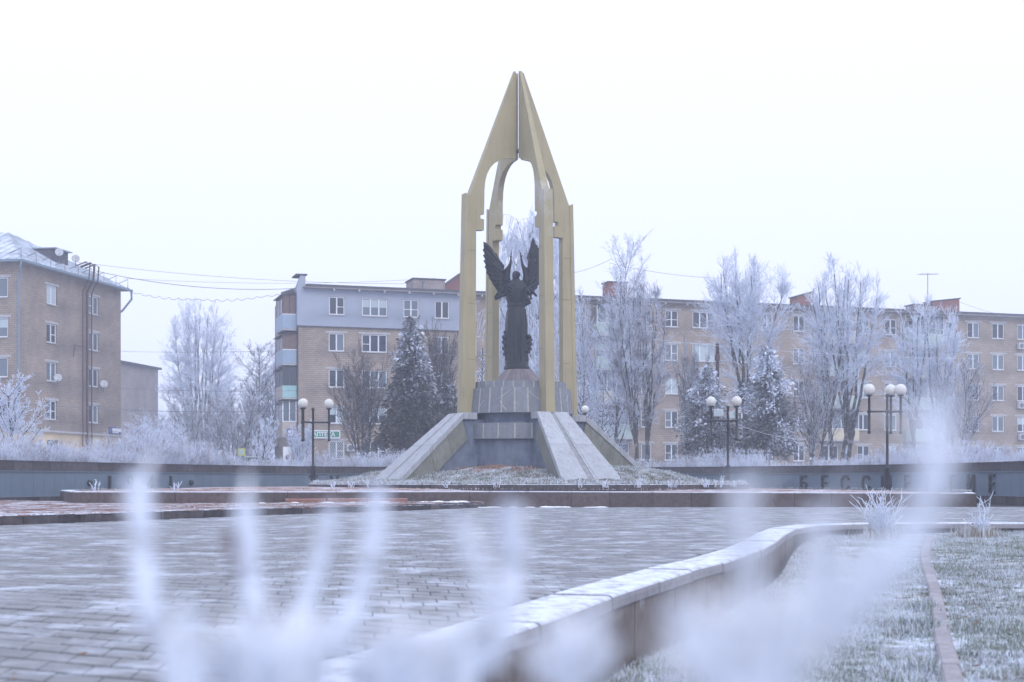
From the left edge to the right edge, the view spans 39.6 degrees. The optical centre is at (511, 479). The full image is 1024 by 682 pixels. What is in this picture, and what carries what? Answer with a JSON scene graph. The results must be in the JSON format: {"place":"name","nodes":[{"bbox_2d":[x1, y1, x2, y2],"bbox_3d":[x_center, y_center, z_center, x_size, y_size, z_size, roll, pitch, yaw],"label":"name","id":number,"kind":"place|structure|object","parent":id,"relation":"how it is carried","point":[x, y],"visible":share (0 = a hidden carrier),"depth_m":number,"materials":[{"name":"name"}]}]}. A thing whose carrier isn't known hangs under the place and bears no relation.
{"place":"outdoors","nodes":[
{"label":"outdoors","id":0,"kind":"place"},
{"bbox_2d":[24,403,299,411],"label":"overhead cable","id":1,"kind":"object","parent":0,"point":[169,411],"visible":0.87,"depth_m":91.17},
{"bbox_2d":[0,500,480,516],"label":"brick path","id":2,"kind":"structure","parent":0,"point":[14,507],"depth_m":37.47,"materials":[{"name":"brick"}]},
{"bbox_2d":[79,500,453,509],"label":"path weeds","id":3,"kind":"object","parent":2,"relation":"on","point":[288,504],"visible":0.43,"depth_m":40.38,"materials":[{"name":"white plant"}]},
{"bbox_2d":[285,498,407,502],"bbox_3d":[-5.170,0.690,44.457,3.912,0.220,0.298,0,0,-21],"label":"stone step","id":4,"kind":"object","parent":2,"relation":"on","point":[342,500],"visible":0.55,"depth_m":44.24,"materials":[{"name":"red stone"}]},
{"bbox_2d":[0,504,1023,681],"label":"plaza","id":5,"kind":"structure","parent":0,"point":[65,601],"depth_m":15.09,"materials":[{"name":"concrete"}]},
{"bbox_2d":[0,503,483,525],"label":"path kerb","id":6,"kind":"structure","parent":5,"relation":"on","point":[49,518],"depth_m":33.21,"materials":[{"name":"stone"}]},
{"bbox_2d":[261,501,604,507],"bbox_3d":[-2.473,0.807,45.236,11.395,0.284,1.384,0,0,-18],"label":"snow strip","id":7,"kind":"object","parent":5,"relation":"on","point":[468,501],"visible":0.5,"depth_m":45.68,"materials":[{"name":"white snow"}]},
{"bbox_2d":[0,460,1023,505],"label":"memorial wall","id":8,"kind":"structure","parent":5,"relation":"on","point":[1003,482],"depth_m":61.33,"materials":[{"name":"stone"}]},
{"bbox_2d":[60,484,975,506],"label":"stone platform","id":9,"kind":"structure","parent":5,"relation":"on","point":[537,495],"depth_m":46.86,"materials":[{"name":"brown stone"}]},
{"bbox_2d":[298,398,333,483],"bbox_3d":[-8.698,-1.595,62.808,1.599,3.989,0.859,0,0,0],"label":"street lamp","id":10,"kind":"object","parent":9,"relation":"on","point":[303,404],"visible":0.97,"depth_m":62.92,"materials":[{"name":"black metal"}]},
{"bbox_2d":[375,369,641,479],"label":"monument plinth","id":11,"kind":"structure","parent":9,"relation":"on","point":[507,421],"depth_m":53.94,"materials":[{"name":"grey stone"}]},
{"bbox_2d":[483,238,538,369],"bbox_3d":[0.195,-6.942,56.000,2.711,5.194,1.053,0,0,0],"label":"bronze angel","id":12,"kind":"object","parent":11,"relation":"on","point":[516,291],"visible":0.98,"depth_m":55.80,"materials":[{"name":"black metal"}]},
{"bbox_2d":[457,71,576,414],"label":"golden spire","id":13,"kind":"structure","parent":11,"relation":"on","point":[552,205],"depth_m":55.39,"materials":[{"name":"gold metal"}]},
{"bbox_2d":[83,487,971,490],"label":"platform weeds","id":14,"kind":"object","parent":9,"relation":"on","point":[585,489],"visible":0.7,"depth_m":47.48,"materials":[{"name":"white plant"}]},
{"bbox_2d":[329,476,732,487],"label":"kerb plants","id":15,"kind":"object","parent":9,"relation":"on","point":[603,485],"visible":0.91,"depth_m":48.78,"materials":[{"name":"plant"}]},
{"bbox_2d":[706,396,741,481],"bbox_3d":[9.096,-1.587,60.958,1.539,3.975,0.824,0,0,0],"label":"street lamp","id":16,"kind":"object","parent":9,"relation":"on","point":[736,401],"visible":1,"depth_m":60.89,"materials":[{"name":"black metal"}]},
{"bbox_2d":[863,384,906,490],"bbox_3d":[14.034,-1.534,53.670,1.652,4.168,0.656,0,0,-5],"label":"street lamp","id":17,"kind":"object","parent":9,"relation":"on","point":[891,390],"visible":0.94,"depth_m":53.47,"materials":[{"name":"black metal"}]},
{"bbox_2d":[0,0,1023,462],"label":"sky","id":18,"kind":"structure","parent":0,"point":[271,141],"materials":[{"name":"white"}]},
{"bbox_2d":[319,464,731,483],"bbox_3d":[0.650,-0.198,56.000,16.700,0.817,16.700,0,0,0],"label":"mound","id":19,"kind":"object","parent":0,"point":[499,467],"visible":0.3,"depth_m":52.43,"materials":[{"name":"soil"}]},
{"bbox_2d":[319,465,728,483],"bbox_3d":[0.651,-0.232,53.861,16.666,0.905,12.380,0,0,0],"label":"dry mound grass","id":20,"kind":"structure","parent":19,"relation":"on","point":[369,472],"depth_m":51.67,"materials":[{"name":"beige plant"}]},
{"bbox_2d":[309,479,747,483],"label":"kerb weeds","id":21,"kind":"object","parent":19,"relation":"on","point":[393,482],"visible":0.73,"depth_m":48.68,"materials":[{"name":"white plant"}]},
{"bbox_2d":[601,529,1023,681],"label":"lawn","id":22,"kind":"structure","parent":0,"point":[954,640],"depth_m":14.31,"materials":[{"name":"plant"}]},
{"bbox_2d":[117,451,619,681],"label":"rimed shrub","id":23,"kind":"object","parent":22,"relation":"on","point":[261,646],"visible":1,"depth_m":0.84,"materials":[{"name":"white plant"}]},
{"bbox_2d":[227,528,242,579],"bbox_3d":[-0.188,0.051,0.968,0.011,0.035,0.016,0,0,-25],"label":"brown twig","id":24,"kind":"object","parent":23,"relation":"attached to","point":[232,541],"visible":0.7,"depth_m":0.96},
{"bbox_2d":[642,387,961,681],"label":"rimed shrub","id":25,"kind":"object","parent":22,"relation":"on","point":[763,635],"visible":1,"depth_m":0.56,"materials":[{"name":"white plant"}]},
{"bbox_2d":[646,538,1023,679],"bbox_3d":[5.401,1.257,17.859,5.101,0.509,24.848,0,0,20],"label":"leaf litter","id":26,"kind":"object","parent":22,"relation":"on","point":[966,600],"visible":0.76,"depth_m":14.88,"materials":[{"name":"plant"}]},
{"bbox_2d":[849,484,910,532],"bbox_3d":[6.940,0.599,26.643,1.189,1.035,1.287,0,0,0],"label":"frosted shrub","id":27,"kind":"object","parent":22,"relation":"on","point":[883,518],"visible":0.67,"depth_m":26.57,"materials":[{"name":"white plant"}]},
{"bbox_2d":[870,594,956,681],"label":"long grass","id":28,"kind":"structure","parent":22,"relation":"on","point":[919,620],"depth_m":12.83,"materials":[{"name":"grey plant"}]},
{"bbox_2d":[848,523,1007,539],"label":"grass","id":29,"kind":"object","parent":22,"relation":"on","point":[975,532],"visible":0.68,"depth_m":27.25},
{"bbox_2d":[920,540,963,681],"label":"lawn edging","id":30,"kind":"object","parent":22,"relation":"on","point":[947,655],"visible":0.69,"depth_m":12.70,"materials":[{"name":"concrete"}]},
{"bbox_2d":[963,493,992,532],"bbox_3d":[9.065,0.657,27.603,0.584,0.896,0.977,0,0,33],"label":"frosted shrub","id":31,"kind":"object","parent":22,"relation":"on","point":[985,522],"visible":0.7,"depth_m":27.59,"materials":[{"name":"white plant"}]},
{"bbox_2d":[929,537,1023,681],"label":"lawn grass","id":32,"kind":"structure","parent":0,"point":[991,622],"depth_m":16.14,"materials":[{"name":"grey plant"}]},
{"bbox_3d":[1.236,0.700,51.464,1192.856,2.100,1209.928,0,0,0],"label":"ground","id":33,"kind":"structure","parent":0,"visible":0},
{"bbox_2d":[0,370,54,444],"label":"apple tree","id":34,"kind":"object","parent":33,"relation":"on","point":[11,408],"visible":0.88,"depth_m":67.32,"materials":[{"name":"plant"}]},
{"bbox_2d":[0,232,132,461],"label":"brick house","id":35,"kind":"structure","parent":33,"relation":"on","point":[62,317],"depth_m":103.73,"materials":[{"name":"brown brick"}]},
{"bbox_2d":[0,275,10,297],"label":"window","id":36,"kind":"structure","parent":35,"relation":"in","point":[3,281],"depth_m":98.02,"materials":[{"name":"white glass"}]},
{"bbox_2d":[0,315,10,337],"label":"window","id":37,"kind":"structure","parent":35,"relation":"in","point":[4,318],"depth_m":98.02,"materials":[{"name":"white glass"}]},
{"bbox_2d":[0,355,10,377],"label":"window","id":38,"kind":"structure","parent":35,"relation":"in","point":[3,358],"depth_m":98.02,"materials":[{"name":"white glass"}]},
{"bbox_2d":[45,282,58,306],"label":"window","id":39,"kind":"structure","parent":35,"relation":"in","point":[51,290],"depth_m":102.27,"materials":[{"name":"white glass"}]},
{"bbox_2d":[45,320,58,344],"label":"window","id":40,"kind":"structure","parent":35,"relation":"in","point":[51,329],"depth_m":102.30,"materials":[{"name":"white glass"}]},
{"bbox_2d":[45,359,58,382],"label":"window","id":41,"kind":"structure","parent":35,"relation":"in","point":[51,367],"depth_m":102.17,"materials":[{"name":"white glass"}]},
{"bbox_2d":[45,398,58,420],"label":"window","id":42,"kind":"structure","parent":35,"relation":"in","point":[51,416],"depth_m":102.30,"materials":[{"name":"white glass"}]},
{"bbox_2d":[88,293,99,315],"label":"window","id":43,"kind":"structure","parent":35,"relation":"in","point":[95,300],"depth_m":108.47,"materials":[{"name":"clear glass"}]},
{"bbox_2d":[88,329,99,351],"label":"window","id":44,"kind":"structure","parent":35,"relation":"in","point":[95,336],"depth_m":108.47,"materials":[{"name":"clear glass"}]},
{"bbox_2d":[88,366,99,387],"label":"window","id":45,"kind":"structure","parent":35,"relation":"in","point":[95,372],"depth_m":108.47,"materials":[{"name":"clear glass"}]},
{"bbox_2d":[88,402,99,423],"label":"window","id":46,"kind":"structure","parent":35,"relation":"in","point":[95,405],"depth_m":108.47,"materials":[{"name":"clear glass"}]},
{"bbox_2d":[121,360,161,445],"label":"grey house","id":47,"kind":"structure","parent":33,"relation":"on","point":[135,377],"depth_m":141.14,"materials":[{"name":"brick"}]},
{"bbox_2d":[119,413,189,446],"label":"lilac bush","id":48,"kind":"object","parent":33,"relation":"on","point":[165,433],"visible":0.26,"depth_m":73.40,"materials":[{"name":"white plant"}]},
{"bbox_2d":[128,403,184,441],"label":"thicket","id":49,"kind":"object","parent":33,"relation":"on","point":[158,420],"visible":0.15,"depth_m":115.33,"materials":[{"name":"white plant"}]},
{"bbox_2d":[155,297,243,446],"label":"poplar tree","id":50,"kind":"object","parent":33,"relation":"on","point":[189,369],"visible":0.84,"depth_m":141.07,"materials":[{"name":"white plant"}]},
{"bbox_2d":[158,383,241,456],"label":"thicket","id":51,"kind":"object","parent":33,"relation":"on","point":[189,418],"visible":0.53,"depth_m":111.37,"materials":[{"name":"white plant"}]},
{"bbox_2d":[199,382,264,461],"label":"thicket","id":52,"kind":"object","parent":33,"relation":"on","point":[246,434],"visible":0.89,"depth_m":107.33,"materials":[{"name":"white plant"}]},
{"bbox_2d":[230,339,278,458],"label":"old tree","id":53,"kind":"object","parent":33,"relation":"on","point":[259,379],"visible":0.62,"depth_m":118.49,"materials":[{"name":"white plant"}]},
{"bbox_2d":[249,414,279,464],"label":"rowan tree","id":54,"kind":"object","parent":33,"relation":"on","point":[265,435],"visible":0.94,"depth_m":79.95,"materials":[{"name":"white plant"}]},
{"bbox_2d":[257,354,274,451],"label":"old tree","id":55,"kind":"object","parent":33,"relation":"on","point":[273,399],"visible":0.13,"depth_m":121.27,"materials":[{"name":"grey plant"}]},
{"bbox_2d":[283,419,314,465],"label":"sapling","id":56,"kind":"object","parent":33,"relation":"on","point":[299,447],"visible":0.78,"depth_m":83.64,"materials":[{"name":"white plant"}]},
{"bbox_2d":[323,339,396,463],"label":"lime tree","id":57,"kind":"object","parent":33,"relation":"on","point":[350,392],"visible":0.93,"depth_m":85.62,"materials":[{"name":"grey plant"}]},
{"bbox_2d":[360,315,444,459],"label":"spruce tree","id":58,"kind":"object","parent":33,"relation":"on","point":[411,392],"visible":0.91,"depth_m":83.33,"materials":[{"name":"green plant"}]},
{"bbox_2d":[419,315,458,421],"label":"lime tree","id":59,"kind":"object","parent":33,"relation":"on","point":[436,362],"visible":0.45,"depth_m":91.51,"materials":[{"name":"grey plant"}]},
{"bbox_2d":[431,376,457,428],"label":"thuja tree","id":60,"kind":"object","parent":33,"relation":"on","point":[448,391],"visible":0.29,"depth_m":86.74,"materials":[{"name":"grey plant"}]},
{"bbox_2d":[0,427,1023,466],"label":"frosted hedge","id":61,"kind":"object","parent":33,"relation":"on","point":[172,452],"visible":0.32,"depth_m":63.58,"materials":[{"name":"white plant"}]},
{"bbox_2d":[2,455,1021,466],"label":"tall dry grass","id":62,"kind":"structure","parent":33,"relation":"on","point":[648,464],"depth_m":68.14,"materials":[{"name":"beige plant"}]},
{"bbox_2d":[476,207,605,411],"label":"weeping birch","id":63,"kind":"object","parent":33,"relation":"on","point":[521,245],"visible":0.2,"depth_m":91.65,"materials":[{"name":"white plant"}]},
{"bbox_2d":[577,367,596,422],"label":"young larch","id":64,"kind":"object","parent":33,"relation":"on","point":[585,399],"visible":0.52,"depth_m":81.97,"materials":[{"name":"white plant"}]},
{"bbox_2d":[557,287,619,430],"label":"birch tree","id":65,"kind":"object","parent":33,"relation":"on","point":[582,352],"visible":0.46,"depth_m":98.68,"materials":[{"name":"white plant"}]},
{"bbox_2d":[592,385,614,437],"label":"young larch","id":66,"kind":"object","parent":33,"relation":"on","point":[601,425],"visible":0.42,"depth_m":80.89,"materials":[{"name":"white plant"}]},
{"bbox_2d":[576,230,651,450],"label":"aspen tree","id":67,"kind":"object","parent":33,"relation":"on","point":[618,424],"visible":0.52,"depth_m":94.93,"materials":[{"name":"white plant"}]},
{"bbox_2d":[599,270,681,463],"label":"maple tree","id":68,"kind":"object","parent":33,"relation":"on","point":[638,363],"visible":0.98,"depth_m":89.61,"materials":[{"name":"white plant"}]},
{"bbox_2d":[273,273,1023,466],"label":"apartment block","id":69,"kind":"structure","parent":33,"relation":"on","point":[317,326],"depth_m":116.40,"materials":[{"name":"brick"}]},
{"bbox_2d":[307,430,339,438],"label":"pharmacy sign","id":70,"kind":"object","parent":69,"relation":"attached to","point":[334,434],"visible":0.67,"depth_m":107.76,"materials":[{"name":"plastic"}]},
{"bbox_2d":[325,331,347,351],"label":"window","id":71,"kind":"structure","parent":69,"relation":"in","point":[336,339],"depth_m":108.26,"materials":[{"name":"clear glass"}]},
{"bbox_2d":[325,367,347,387],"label":"window","id":72,"kind":"structure","parent":69,"relation":"in","point":[333,373],"depth_m":108.23,"materials":[{"name":"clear glass"}]},
{"bbox_2d":[325,439,347,459],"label":"window","id":73,"kind":"structure","parent":69,"relation":"in","point":[337,441],"depth_m":108.29,"materials":[{"name":"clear glass"}]},
{"bbox_2d":[328,297,345,315],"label":"window","id":74,"kind":"structure","parent":69,"relation":"in","point":[336,304],"depth_m":108.15,"materials":[{"name":"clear glass"}]},
{"bbox_2d":[330,406,343,423],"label":"window","id":75,"kind":"structure","parent":69,"relation":"in","point":[334,419],"depth_m":108.23,"materials":[{"name":"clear glass"}]},
{"bbox_2d":[359,332,389,352],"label":"window","id":76,"kind":"structure","parent":69,"relation":"in","point":[374,343],"depth_m":109.19,"materials":[{"name":"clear glass"}]},
{"bbox_2d":[362,370,386,388],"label":"window","id":77,"kind":"structure","parent":69,"relation":"in","point":[384,374],"depth_m":109.27,"materials":[{"name":"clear glass"}]},
{"bbox_2d":[362,298,387,316],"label":"window","id":78,"kind":"structure","parent":69,"relation":"in","point":[371,307],"depth_m":109.06,"materials":[{"name":"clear glass"}]},
{"bbox_2d":[403,300,418,317],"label":"window","id":79,"kind":"structure","parent":69,"relation":"in","point":[411,307],"depth_m":109.94,"materials":[{"name":"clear glass"}]},
{"bbox_2d":[434,301,448,318],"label":"window","id":80,"kind":"structure","parent":69,"relation":"in","point":[441,307],"depth_m":110.69,"materials":[{"name":"clear glass"}]},
{"bbox_2d":[662,409,679,427],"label":"window","id":81,"kind":"structure","parent":69,"relation":"in","point":[670,414],"depth_m":116.80,"materials":[{"name":"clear glass"}]},
{"bbox_2d":[662,308,680,327],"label":"window","id":82,"kind":"structure","parent":69,"relation":"in","point":[672,320],"depth_m":116.80,"materials":[{"name":"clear glass"}]},
{"bbox_2d":[662,342,680,360],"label":"window","id":83,"kind":"structure","parent":69,"relation":"in","point":[672,346],"depth_m":116.83,"materials":[{"name":"clear glass"}]},
{"bbox_2d":[662,442,680,460],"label":"window","id":84,"kind":"structure","parent":69,"relation":"in","point":[667,444],"depth_m":116.80,"materials":[{"name":"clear glass"}]},
{"bbox_2d":[665,377,678,394],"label":"window","id":85,"kind":"structure","parent":69,"relation":"in","point":[674,391],"depth_m":116.80,"materials":[{"name":"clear glass"}]},
{"bbox_2d":[690,343,715,361],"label":"window","id":86,"kind":"structure","parent":69,"relation":"in","point":[702,357],"depth_m":117.72,"materials":[{"name":"clear glass"}]},
{"bbox_2d":[690,309,716,328],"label":"window","id":87,"kind":"structure","parent":69,"relation":"in","point":[697,318],"depth_m":117.63,"materials":[{"name":"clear glass"}]},
{"bbox_2d":[791,313,807,331],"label":"window","id":88,"kind":"structure","parent":69,"relation":"in","point":[795,318],"depth_m":120.42,"materials":[{"name":"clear glass"}]},
{"bbox_2d":[793,443,807,461],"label":"window","id":89,"kind":"structure","parent":69,"relation":"in","point":[802,457],"depth_m":120.42,"materials":[{"name":"clear glass"}]},
{"bbox_2d":[817,443,840,461],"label":"window","id":90,"kind":"structure","parent":69,"relation":"in","point":[826,454],"depth_m":121.30,"materials":[{"name":"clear glass"}]},
{"bbox_2d":[855,443,872,461],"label":"window","id":91,"kind":"structure","parent":69,"relation":"in","point":[861,450],"depth_m":122.34,"materials":[{"name":"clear glass"}]},
{"bbox_2d":[857,412,872,430],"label":"window","id":92,"kind":"structure","parent":69,"relation":"in","point":[863,416],"depth_m":122.34,"materials":[{"name":"clear glass"}]},
{"bbox_2d":[885,319,895,335],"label":"window","id":93,"kind":"structure","parent":69,"relation":"in","point":[891,323],"depth_m":123.18,"materials":[{"name":"clear glass"}]},
{"bbox_2d":[965,320,981,338],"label":"window","id":94,"kind":"structure","parent":69,"relation":"in","point":[973,328],"depth_m":125.74,"materials":[{"name":"clear glass"}]},
{"bbox_2d":[965,351,981,369],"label":"window","id":95,"kind":"structure","parent":69,"relation":"in","point":[975,355],"depth_m":125.74,"materials":[{"name":"clear glass"}]},
{"bbox_2d":[990,321,1006,339],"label":"window","id":96,"kind":"structure","parent":69,"relation":"in","point":[997,329],"depth_m":126.54,"materials":[{"name":"clear glass"}]},
{"bbox_2d":[990,352,1006,370],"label":"window","id":97,"kind":"structure","parent":69,"relation":"in","point":[997,360],"depth_m":126.54,"materials":[{"name":"clear glass"}]},
{"bbox_2d":[990,383,1006,400],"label":"window","id":98,"kind":"structure","parent":69,"relation":"in","point":[997,385],"depth_m":126.57,"materials":[{"name":"clear glass"}]},
{"bbox_2d":[990,414,1006,431],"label":"window","id":99,"kind":"structure","parent":69,"relation":"in","point":[997,419],"depth_m":126.54,"materials":[{"name":"clear glass"}]},
{"bbox_2d":[327,522,1023,681],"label":"retaining wall","id":100,"kind":"structure","parent":33,"relation":"on","point":[635,612],"depth_m":12.08,"materials":[{"name":"concrete"}]},
{"bbox_2d":[670,332,711,466],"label":"sapling","id":101,"kind":"object","parent":33,"relation":"on","point":[692,374],"visible":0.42,"depth_m":94.82,"materials":[{"name":"white plant"}]},
{"bbox_2d":[668,362,747,466],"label":"thuja tree","id":102,"kind":"object","parent":33,"relation":"on","point":[707,378],"visible":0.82,"depth_m":82.62,"materials":[{"name":"green plant"}]},
{"bbox_2d":[687,245,801,460],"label":"maple tree","id":103,"kind":"object","parent":33,"relation":"on","point":[749,300],"visible":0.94,"depth_m":94.33,"materials":[{"name":"white plant"}]},
{"bbox_2d":[729,345,817,464],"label":"thuja tree","id":104,"kind":"object","parent":33,"relation":"on","point":[768,368],"visible":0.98,"depth_m":82.48,"materials":[{"name":"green plant"}]},
{"bbox_2d":[781,342,843,464],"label":"shrub","id":105,"kind":"object","parent":33,"relation":"on","point":[813,428],"visible":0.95,"depth_m":91.87,"materials":[{"name":"white plant"}]},
{"bbox_2d":[789,251,892,462],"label":"maple tree","id":106,"kind":"object","parent":33,"relation":"on","point":[839,342],"visible":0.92,"depth_m":93.41,"materials":[{"name":"white plant"}]},
{"bbox_2d":[868,291,973,449],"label":"maple tree","id":107,"kind":"object","parent":33,"relation":"on","point":[928,369],"visible":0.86,"depth_m":91.52,"materials":[{"name":"white plant"}]},
{"bbox_2d":[910,347,1000,451],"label":"maple tree","id":108,"kind":"object","parent":33,"relation":"on","point":[968,400],"visible":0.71,"depth_m":89.64,"materials":[{"name":"white plant"}]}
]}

